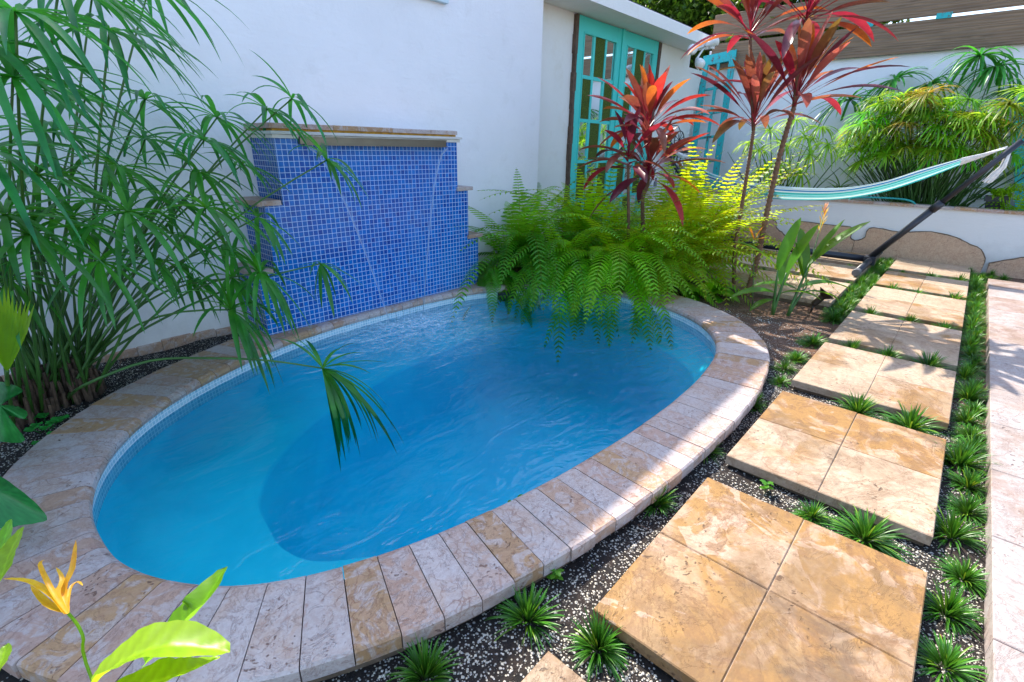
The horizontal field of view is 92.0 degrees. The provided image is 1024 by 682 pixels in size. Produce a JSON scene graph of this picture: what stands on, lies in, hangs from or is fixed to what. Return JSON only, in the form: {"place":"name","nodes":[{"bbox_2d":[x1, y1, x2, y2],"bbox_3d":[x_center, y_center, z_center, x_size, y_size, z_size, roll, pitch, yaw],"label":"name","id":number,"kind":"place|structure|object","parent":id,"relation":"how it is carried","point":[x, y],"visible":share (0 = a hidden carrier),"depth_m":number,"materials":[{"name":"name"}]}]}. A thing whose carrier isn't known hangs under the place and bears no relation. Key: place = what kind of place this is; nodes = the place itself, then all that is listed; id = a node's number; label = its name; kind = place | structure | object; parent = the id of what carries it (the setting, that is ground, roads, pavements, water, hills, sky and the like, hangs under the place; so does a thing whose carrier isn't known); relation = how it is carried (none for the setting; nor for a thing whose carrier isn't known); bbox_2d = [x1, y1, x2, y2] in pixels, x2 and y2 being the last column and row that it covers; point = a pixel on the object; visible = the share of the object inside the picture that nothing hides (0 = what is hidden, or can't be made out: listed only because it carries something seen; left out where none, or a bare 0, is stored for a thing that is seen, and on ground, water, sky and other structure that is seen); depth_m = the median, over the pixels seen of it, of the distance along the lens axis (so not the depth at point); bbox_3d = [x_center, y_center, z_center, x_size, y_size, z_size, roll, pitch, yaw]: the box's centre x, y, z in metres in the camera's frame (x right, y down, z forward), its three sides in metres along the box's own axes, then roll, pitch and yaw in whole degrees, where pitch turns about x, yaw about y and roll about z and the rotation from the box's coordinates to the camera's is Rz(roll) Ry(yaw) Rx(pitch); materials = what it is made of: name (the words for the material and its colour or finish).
{"place":"outdoors","nodes":[
{"label":"outdoors","id":0,"kind":"place"},
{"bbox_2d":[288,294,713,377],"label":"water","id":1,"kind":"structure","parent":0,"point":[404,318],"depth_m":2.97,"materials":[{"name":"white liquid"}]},
{"bbox_2d":[0,243,1023,681],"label":"ground","id":2,"kind":"structure","parent":0,"point":[512,659],"depth_m":1.32,"materials":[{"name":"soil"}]},
{"bbox_2d":[0,288,34,381],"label":"young fan leaf","id":3,"kind":"object","parent":2,"relation":"on","point":[13,323],"visible":0.96,"depth_m":1.51,"materials":[{"name":"plant"}]},
{"bbox_2d":[0,382,46,527],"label":"philodendron","id":4,"kind":"object","parent":2,"relation":"on","point":[18,507],"visible":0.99,"depth_m":1.21,"materials":[{"name":"green plant"}]},
{"bbox_2d":[23,412,68,444],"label":"round leaf weed","id":5,"kind":"object","parent":2,"relation":"on","point":[49,423],"visible":0.85,"depth_m":1.75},
{"bbox_2d":[0,519,229,681],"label":"heliconia","id":6,"kind":"object","parent":2,"relation":"on","point":[180,634],"visible":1,"depth_m":0.61,"materials":[{"name":"green plant"}]},
{"bbox_2d":[0,0,400,469],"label":"umbrella papyrus","id":7,"kind":"object","parent":2,"relation":"on","point":[58,378],"visible":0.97,"depth_m":1.75,"materials":[{"name":"green plant"}]},
{"bbox_2d":[0,0,714,380],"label":"house","id":8,"kind":"structure","parent":2,"relation":"on","point":[506,90],"depth_m":2.94,"materials":[{"name":"white paint"}]},
{"bbox_2d":[570,15,622,213],"bbox_3d":[0.802,-1.966,4.898,0.035,2.042,0.744,19,28,38],"label":"door leaf","id":9,"kind":"structure","parent":8,"relation":"in","point":[599,43],"depth_m":4.73,"materials":[{"name":"teal paint"}]},
{"bbox_2d":[610,30,658,226],"bbox_3d":[1.302,-2.161,5.420,0.035,2.042,0.742,19,28,38],"label":"door leaf","id":10,"kind":"structure","parent":8,"relation":"in","point":[639,50],"depth_m":5.20,"materials":[{"name":"teal paint"}]},
{"bbox_2d":[663,128,674,157],"bbox_3d":[1.874,-2.366,5.936,0.150,0.346,0.216,8,23,17],"label":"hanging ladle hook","id":11,"kind":"object","parent":8,"relation":"attached to","point":[670,144],"visible":0.26,"depth_m":5.87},
{"bbox_2d":[668,125,687,179],"bbox_3d":[2.011,-2.279,6.008,0.247,0.632,0.247,0,21,-3],"label":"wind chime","id":12,"kind":"object","parent":11,"relation":"hanging from","point":[683,152],"visible":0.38,"depth_m":5.96,"materials":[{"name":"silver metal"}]},
{"bbox_2d":[687,35,718,68],"bbox_3d":[1.995,-3.077,5.247,0.176,0.357,0.639,19,28,38],"label":"security light","id":13,"kind":"object","parent":8,"relation":"attached to","point":[700,62],"visible":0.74,"depth_m":5.28,"materials":[{"name":"white plastic"}]},
{"bbox_2d":[0,276,769,681],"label":"pool","id":14,"kind":"structure","parent":2,"relation":"on","point":[160,494],"depth_m":1.89,"materials":[{"name":"liquid"}]},
{"bbox_2d":[229,122,482,334],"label":"waterfall wall","id":15,"kind":"structure","parent":14,"relation":"on","point":[413,210],"depth_m":2.77,"materials":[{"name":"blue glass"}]},
{"bbox_2d":[385,630,463,681],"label":"dwarf grass tuft","id":16,"kind":"object","parent":2,"relation":"on","point":[425,665],"visible":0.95,"depth_m":0.99,"materials":[{"name":"plant"}]},
{"bbox_2d":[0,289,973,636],"bbox_3d":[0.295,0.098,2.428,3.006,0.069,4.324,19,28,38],"label":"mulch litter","id":17,"kind":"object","parent":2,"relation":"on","point":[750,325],"visible":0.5,"depth_m":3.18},
{"bbox_2d":[462,246,540,326],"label":"boston fern","id":18,"kind":"object","parent":2,"relation":"on","point":[492,275],"visible":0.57,"depth_m":3.53,"materials":[{"name":"plant"}]},
{"bbox_2d":[485,582,564,653],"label":"dwarf grass tuft","id":19,"kind":"object","parent":2,"relation":"on","point":[529,606],"visible":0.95,"depth_m":1.11,"materials":[{"name":"plant"}]},
{"bbox_2d":[450,166,643,336],"bbox_3d":[0.188,-0.773,3.843,1.776,1.208,2.030,19,28,38],"label":"boston fern","id":20,"kind":"object","parent":2,"relation":"on","point":[528,225],"visible":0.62,"depth_m":3.52,"materials":[{"name":"plant"}]},
{"bbox_2d":[521,651,585,681],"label":"stepping slab","id":21,"kind":"structure","parent":2,"relation":"on","point":[549,667],"depth_m":0.96,"materials":[{"name":"stone"}]},
{"bbox_2d":[546,568,563,580],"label":"seedling","id":22,"kind":"object","parent":2,"relation":"on","point":[556,574],"visible":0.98,"depth_m":1.21,"materials":[{"name":"green plant"}]},
{"bbox_2d":[460,209,671,361],"bbox_3d":[0.403,-0.522,3.682,1.588,0.924,1.559,19,28,38],"label":"boston fern","id":23,"kind":"object","parent":2,"relation":"on","point":[555,242],"visible":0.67,"depth_m":3.33,"materials":[{"name":"plant"}]},
{"bbox_2d":[562,608,634,681],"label":"dwarf grass tuft","id":24,"kind":"object","parent":2,"relation":"on","point":[599,638],"visible":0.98,"depth_m":1.04,"materials":[{"name":"plant"}]},
{"bbox_2d":[478,144,724,287],"bbox_3d":[0.759,-1.056,4.128,2.191,1.272,2.252,19,28,38],"label":"boston fern","id":25,"kind":"object","parent":2,"relation":"on","point":[578,224],"visible":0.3,"depth_m":3.93,"materials":[{"name":"plant"}]},
{"bbox_2d":[516,213,725,349],"bbox_3d":[0.820,-0.500,3.601,1.511,0.883,1.567,4,22,6],"label":"boston fern","id":26,"kind":"object","parent":2,"relation":"on","point":[602,269],"visible":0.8,"depth_m":3.24,"materials":[{"name":"plant"}]},
{"bbox_2d":[547,150,724,312],"bbox_3d":[0.943,-0.875,3.981,1.450,1.257,1.790,-8,23,-23],"label":"boston fern","id":27,"kind":"object","parent":2,"relation":"on","point":[614,218],"visible":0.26,"depth_m":3.62,"materials":[{"name":"plant"}]},
{"bbox_2d":[576,64,724,281],"bbox_3d":[0.894,-1.095,3.471,0.961,1.514,0.971,2,21,3],"label":"red cordyline","id":28,"kind":"object","parent":2,"relation":"on","point":[649,93],"visible":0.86,"depth_m":3.24,"materials":[{"name":"plant"}]},
{"bbox_2d":[643,485,676,518],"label":"dwarf grass tuft","id":29,"kind":"object","parent":2,"relation":"on","point":[663,502],"visible":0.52,"depth_m":1.47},
{"bbox_2d":[631,0,724,70],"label":"tree","id":30,"kind":"object","parent":2,"relation":"on","point":[686,12],"visible":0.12,"depth_m":6.81,"materials":[{"name":"green plant"}]},
{"bbox_2d":[594,142,764,250],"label":"boston fern","id":31,"kind":"object","parent":2,"relation":"on","point":[667,194],"visible":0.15,"depth_m":4.42,"materials":[{"name":"plant"}]},
{"bbox_2d":[584,187,777,344],"bbox_3d":[1.186,-0.626,3.646,1.413,0.980,1.496,2,21,1],"label":"boston fern","id":32,"kind":"object","parent":2,"relation":"on","point":[662,255],"visible":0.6,"depth_m":3.40,"materials":[{"name":"plant"}]},
{"bbox_2d":[574,145,840,297],"bbox_3d":[1.401,-0.902,3.913,1.880,1.255,2.087,1,21,-1],"label":"boston fern","id":33,"kind":"object","parent":2,"relation":"on","point":[690,216],"visible":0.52,"depth_m":3.68,"materials":[{"name":"plant"}]},
{"bbox_2d":[679,278,739,305],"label":"boston fern","id":34,"kind":"object","parent":2,"relation":"on","point":[712,288],"visible":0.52,"depth_m":3.53,"materials":[{"name":"plant"}]},
{"bbox_2d":[592,142,831,309],"bbox_3d":[1.468,-0.996,4.055,1.822,1.251,2.048,-3,22,-11],"label":"boston fern","id":35,"kind":"object","parent":2,"relation":"on","point":[711,210],"visible":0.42,"depth_m":3.81,"materials":[{"name":"plant"}]},
{"bbox_2d":[704,442,725,466],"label":"dwarf grass tuft","id":36,"kind":"object","parent":2,"relation":"on","point":[717,451],"visible":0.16,"depth_m":1.73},
{"bbox_2d":[750,392,767,413],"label":"dwarf grass tuft","id":37,"kind":"object","parent":2,"relation":"on","point":[757,404],"visible":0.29,"depth_m":2.05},
{"bbox_2d":[592,477,927,681],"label":"stepping slab","id":38,"kind":"structure","parent":2,"relation":"on","point":[717,581],"depth_m":1.12,"materials":[{"name":"stone"}]},
{"bbox_2d":[682,264,850,308],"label":"stepping slab","id":39,"kind":"structure","parent":2,"relation":"on","point":[806,299],"depth_m":3.74,"materials":[{"name":"stone"}]},
{"bbox_2d":[682,0,860,283],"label":"red cordyline","id":40,"kind":"object","parent":2,"relation":"on","point":[756,78],"visible":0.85,"depth_m":3.22,"materials":[{"name":"plant"}]},
{"bbox_2d":[731,218,820,314],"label":"broad leaf plant","id":41,"kind":"object","parent":2,"relation":"on","point":[786,261],"visible":1,"depth_m":3.14,"materials":[{"name":"plant"}]},
{"bbox_2d":[767,372,790,387],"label":"dwarf grass tuft","id":42,"kind":"object","parent":2,"relation":"on","point":[782,380],"visible":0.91,"depth_m":2.28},
{"bbox_2d":[772,357,796,375],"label":"dwarf grass tuft","id":43,"kind":"object","parent":2,"relation":"on","point":[784,365],"visible":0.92,"depth_m":2.41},
{"bbox_2d":[721,254,866,284],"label":"stepping slab","id":44,"kind":"structure","parent":2,"relation":"on","point":[839,273],"depth_m":4.33,"materials":[{"name":"stone"}]},
{"bbox_2d":[781,348,810,364],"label":"dwarf grass tuft","id":45,"kind":"object","parent":2,"relation":"on","point":[795,357],"visible":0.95,"depth_m":2.54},
{"bbox_2d":[690,0,909,58],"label":"tree","id":46,"kind":"object","parent":2,"relation":"on","point":[739,6],"visible":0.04,"depth_m":6.28,"materials":[{"name":"green plant"}]},
{"bbox_2d":[707,0,908,295],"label":"red cordyline","id":47,"kind":"object","parent":2,"relation":"on","point":[812,43],"visible":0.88,"depth_m":2.98,"materials":[{"name":"plant"}]},
{"bbox_2d":[751,220,869,315],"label":"broad leaf plant","id":48,"kind":"object","parent":2,"relation":"on","point":[806,261],"visible":0.94,"depth_m":3.16,"materials":[{"name":"plant"}]},
{"bbox_2d":[795,332,829,348],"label":"dwarf grass tuft","id":49,"kind":"object","parent":2,"relation":"on","point":[813,340],"visible":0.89,"depth_m":2.75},
{"bbox_2d":[789,497,837,528],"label":"dwarf grass tuft","id":50,"kind":"object","parent":2,"relation":"on","point":[813,511],"visible":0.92,"depth_m":1.43,"materials":[{"name":"plant"}]},
{"bbox_2d":[750,242,879,269],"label":"stepping slab","id":51,"kind":"structure","parent":2,"relation":"on","point":[838,261],"depth_m":4.73,"materials":[{"name":"stone"}]},
{"bbox_2d":[666,139,1023,275],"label":"hammock stand","id":52,"kind":"object","parent":51,"relation":"on","point":[870,259],"visible":0.57,"depth_m":4.23,"materials":[{"name":"black metal"}]},
{"bbox_2d":[667,146,1010,199],"bbox_3d":[2.742,-1.587,4.670,2.776,0.506,0.233,19,28,38],"label":"hammock","id":53,"kind":"object","parent":52,"relation":"hanging from","point":[797,193],"visible":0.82,"depth_m":4.38,"materials":[{"name":"fabric"}]},
{"bbox_2d":[802,203,828,289],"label":"flower stalk","id":54,"kind":"object","parent":2,"relation":"on","point":[823,216],"visible":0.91,"depth_m":3.71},
{"bbox_2d":[810,287,833,311],"bbox_3d":[2.069,-0.274,3.283,0.126,0.182,0.107,19,28,38],"label":"spike lamp","id":55,"kind":"object","parent":2,"relation":"on","point":[815,302],"visible":0.97,"depth_m":3.27,"materials":[{"name":"brown metal"}]},
{"bbox_2d":[819,308,844,325],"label":"dwarf grass tuft","id":56,"kind":"object","parent":2,"relation":"on","point":[834,316],"visible":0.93,"depth_m":3.14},
{"bbox_2d":[725,391,946,545],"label":"stepping slab","id":57,"kind":"structure","parent":2,"relation":"on","point":[832,457],"depth_m":1.64,"materials":[{"name":"stone"}]},
{"bbox_2d":[663,187,1023,278],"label":"raised planter","id":58,"kind":"object","parent":2,"relation":"on","point":[984,240],"visible":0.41,"depth_m":4.75,"materials":[{"name":"paint"}]},
{"bbox_2d":[689,49,736,189],"bbox_3d":[2.494,-2.719,6.238,0.382,1.713,0.640,8,23,17],"label":"old shutter","id":59,"kind":"object","parent":58,"relation":"on","point":[718,59],"visible":0.68,"depth_m":6.19,"materials":[{"name":"teal paint"}]},
{"bbox_2d":[728,112,848,187],"bbox_3d":[3.004,-2.032,5.540,1.324,0.983,0.885,19,28,38],"label":"umbrella papyrus","id":60,"kind":"object","parent":58,"relation":"on","point":[810,156],"visible":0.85,"depth_m":5.37,"materials":[{"name":"green plant"}]},
{"bbox_2d":[824,169,858,198],"bbox_3d":[3.556,-1.653,5.329,0.494,0.386,0.456,19,28,38],"label":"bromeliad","id":61,"kind":"object","parent":58,"relation":"on","point":[839,186],"visible":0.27,"depth_m":5.31,"materials":[{"name":"green plant"}]},
{"bbox_2d":[848,197,915,203],"bbox_3d":[3.698,-1.376,4.955,0.611,0.136,0.091,19,28,38],"label":"garden hose","id":62,"kind":"object","parent":58,"relation":"on","point":[913,202],"visible":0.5,"depth_m":4.88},
{"bbox_2d":[808,46,1023,208],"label":"umbrella papyrus","id":63,"kind":"object","parent":58,"relation":"on","point":[1000,69],"visible":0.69,"depth_m":4.67,"materials":[{"name":"green plant"}]},
{"bbox_2d":[827,78,1023,206],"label":"umbrella papyrus","id":64,"kind":"object","parent":58,"relation":"on","point":[959,121],"visible":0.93,"depth_m":4.63,"materials":[{"name":"green plant"}]},
{"bbox_2d":[984,195,1010,208],"bbox_3d":[4.433,-1.227,4.547,0.172,0.202,0.172,19,28,38],"label":"plant pot","id":65,"kind":"object","parent":58,"relation":"on","point":[987,198],"visible":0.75,"depth_m":4.49,"materials":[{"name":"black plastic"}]},
{"bbox_2d":[981,190,1023,210],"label":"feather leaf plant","id":66,"kind":"object","parent":58,"relation":"on","point":[1012,207],"visible":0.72,"depth_m":4.42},
{"bbox_2d":[988,182,1023,209],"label":"shrub","id":67,"kind":"object","parent":58,"relation":"on","point":[1014,187],"visible":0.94,"depth_m":4.38,"materials":[{"name":"green plant"}]},
{"bbox_2d":[1013,101,1023,209],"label":"old shutter","id":68,"kind":"object","parent":58,"relation":"on","point":[1018,173],"visible":0.2,"depth_m":4.68,"materials":[{"name":"teal paint"}]},
{"bbox_2d":[836,338,865,350],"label":"dwarf grass tuft","id":69,"kind":"object","parent":2,"relation":"on","point":[854,345],"visible":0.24,"depth_m":2.63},
{"bbox_2d":[831,389,884,420],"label":"dwarf grass tuft","id":70,"kind":"object","parent":2,"relation":"on","point":[859,406],"visible":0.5,"depth_m":2.00,"materials":[{"name":"plant"}]},
{"bbox_2d":[693,44,1023,209],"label":"garden wall","id":71,"kind":"structure","parent":2,"relation":"on","point":[734,136],"depth_m":5.61,"materials":[{"name":"white paint"}]},
{"bbox_2d":[709,0,1023,69],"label":"board screen","id":72,"kind":"object","parent":71,"relation":"attached to","point":[944,30],"visible":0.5,"depth_m":4.98,"materials":[{"name":"brown wood"}]},
{"bbox_2d":[818,506,918,563],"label":"dwarf grass tuft","id":73,"kind":"object","parent":2,"relation":"on","point":[875,537],"visible":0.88,"depth_m":1.35,"materials":[{"name":"plant"}]},
{"bbox_2d":[791,342,955,431],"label":"stepping slab","id":74,"kind":"structure","parent":2,"relation":"on","point":[831,371],"depth_m":2.21,"materials":[{"name":"stone"}]},
{"bbox_2d":[869,344,906,359],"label":"dwarf grass tuft","id":75,"kind":"object","parent":2,"relation":"on","point":[889,352],"visible":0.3,"depth_m":2.52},
{"bbox_2d":[828,311,961,370],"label":"stepping slab","id":76,"kind":"structure","parent":2,"relation":"on","point":[875,332],"depth_m":2.75,"materials":[{"name":"stone"}]},
{"bbox_2d":[854,286,965,330],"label":"stepping slab","id":77,"kind":"structure","parent":2,"relation":"on","point":[898,304],"depth_m":3.32,"materials":[{"name":"stone"}]},
{"bbox_2d":[879,402,947,435],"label":"dwarf grass tuft","id":78,"kind":"object","parent":2,"relation":"on","point":[909,420],"visible":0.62,"depth_m":1.89,"materials":[{"name":"plant"}]},
{"bbox_2d":[875,270,968,299],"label":"stepping slab","id":79,"kind":"structure","parent":2,"relation":"on","point":[936,286],"depth_m":3.90,"materials":[{"name":"stone"}]},
{"bbox_2d":[889,258,970,281],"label":"stepping slab","id":80,"kind":"structure","parent":2,"relation":"on","point":[947,271],"depth_m":4.42,"materials":[{"name":"stone"}]},
{"bbox_2d":[910,350,955,370],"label":"dwarf grass tuft","id":81,"kind":"object","parent":2,"relation":"on","point":[932,362],"visible":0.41,"depth_m":2.42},
{"bbox_2d":[915,631,988,681],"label":"dwarf grass tuft","id":82,"kind":"object","parent":2,"relation":"on","point":[950,658],"visible":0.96,"depth_m":1.03,"materials":[{"name":"plant"}]},
{"bbox_2d":[920,577,985,640],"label":"dwarf grass tuft","id":83,"kind":"object","parent":2,"relation":"on","point":[953,609],"visible":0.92,"depth_m":1.14,"materials":[{"name":"plant"}]},
{"bbox_2d":[927,503,992,556],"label":"dwarf grass tuft","id":84,"kind":"object","parent":2,"relation":"on","point":[952,530],"visible":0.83,"depth_m":1.36,"materials":[{"name":"plant"}]},
{"bbox_2d":[934,552,988,599],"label":"dwarf grass tuft","id":85,"kind":"object","parent":2,"relation":"on","point":[965,574],"visible":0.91,"depth_m":1.24,"materials":[{"name":"plant"}]},
{"bbox_2d":[940,491,990,530],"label":"dwarf grass tuft","id":86,"kind":"object","parent":2,"relation":"on","point":[970,507],"visible":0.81,"depth_m":1.47,"materials":[{"name":"plant"}]},
{"bbox_2d":[942,465,989,499],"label":"dwarf grass tuft","id":87,"kind":"object","parent":2,"relation":"on","point":[969,482],"visible":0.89,"depth_m":1.58,"materials":[{"name":"plant"}]},
{"bbox_2d":[945,421,987,444],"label":"dwarf grass tuft","id":88,"kind":"object","parent":2,"relation":"on","point":[969,430],"visible":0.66,"depth_m":1.87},
{"bbox_2d":[948,405,986,429],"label":"dwarf grass tuft","id":89,"kind":"object","parent":2,"relation":"on","point":[967,417],"visible":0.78,"depth_m":1.97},
{"bbox_2d":[934,435,1001,484],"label":"dwarf grass tuft","id":90,"kind":"object","parent":2,"relation":"on","point":[960,458],"visible":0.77,"depth_m":1.68,"materials":[{"name":"plant"}]},
{"bbox_2d":[947,431,988,465],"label":"dwarf grass tuft","id":91,"kind":"object","parent":2,"relation":"on","point":[974,441],"visible":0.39,"depth_m":1.78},
{"bbox_2d":[955,361,982,383],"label":"dwarf grass tuft","id":92,"kind":"object","parent":2,"relation":"on","point":[965,373],"visible":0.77,"depth_m":2.35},
{"bbox_2d":[951,379,990,407],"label":"dwarf grass tuft","id":93,"kind":"object","parent":2,"relation":"on","point":[968,393],"visible":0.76,"depth_m":2.15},
{"bbox_2d":[957,359,985,377],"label":"dwarf grass tuft","id":94,"kind":"object","parent":2,"relation":"on","point":[975,367],"visible":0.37,"depth_m":2.43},
{"bbox_2d":[955,398,988,419],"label":"dwarf grass tuft","id":95,"kind":"object","parent":2,"relation":"on","point":[978,408],"visible":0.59,"depth_m":2.05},
{"bbox_2d":[957,377,987,395],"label":"dwarf grass tuft","id":96,"kind":"object","parent":2,"relation":"on","point":[970,380],"visible":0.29,"depth_m":2.25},
{"bbox_2d":[960,334,985,354],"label":"dwarf grass tuft","id":97,"kind":"object","parent":2,"relation":"on","point":[971,342],"visible":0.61,"depth_m":2.72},
{"bbox_2d":[959,344,986,359],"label":"dwarf grass tuft","id":98,"kind":"object","parent":2,"relation":"on","point":[969,351],"visible":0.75,"depth_m":2.63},
{"bbox_2d":[958,352,987,369],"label":"dwarf grass tuft","id":99,"kind":"object","parent":2,"relation":"on","point":[976,360],"visible":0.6,"depth_m":2.53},
{"bbox_2d":[960,325,986,341],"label":"dwarf grass tuft","id":100,"kind":"object","parent":2,"relation":"on","point":[978,332],"visible":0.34,"depth_m":2.90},
{"bbox_2d":[961,332,986,347],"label":"dwarf grass tuft","id":101,"kind":"object","parent":2,"relation":"on","point":[976,336],"visible":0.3,"depth_m":2.81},
{"bbox_2d":[961,319,987,334],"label":"dwarf grass tuft","id":102,"kind":"object","parent":2,"relation":"on","point":[973,325],"visible":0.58,"depth_m":3.00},
{"bbox_2d":[962,312,991,332],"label":"dwarf grass tuft","id":103,"kind":"object","parent":2,"relation":"on","point":[973,317],"visible":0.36,"depth_m":3.09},
{"bbox_2d":[968,281,986,294],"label":"dwarf grass tuft","id":104,"kind":"object","parent":2,"relation":"on","point":[975,288],"visible":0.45,"depth_m":3.84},
{"bbox_2d":[698,2,1023,69],"label":"sky","id":105,"kind":"structure","parent":0,"point":[1017,7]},
{"bbox_2d":[984,279,1023,681],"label":"pavement","id":106,"kind":"structure","parent":0,"point":[1004,623],"depth_m":1.53,"materials":[{"name":"stone"}]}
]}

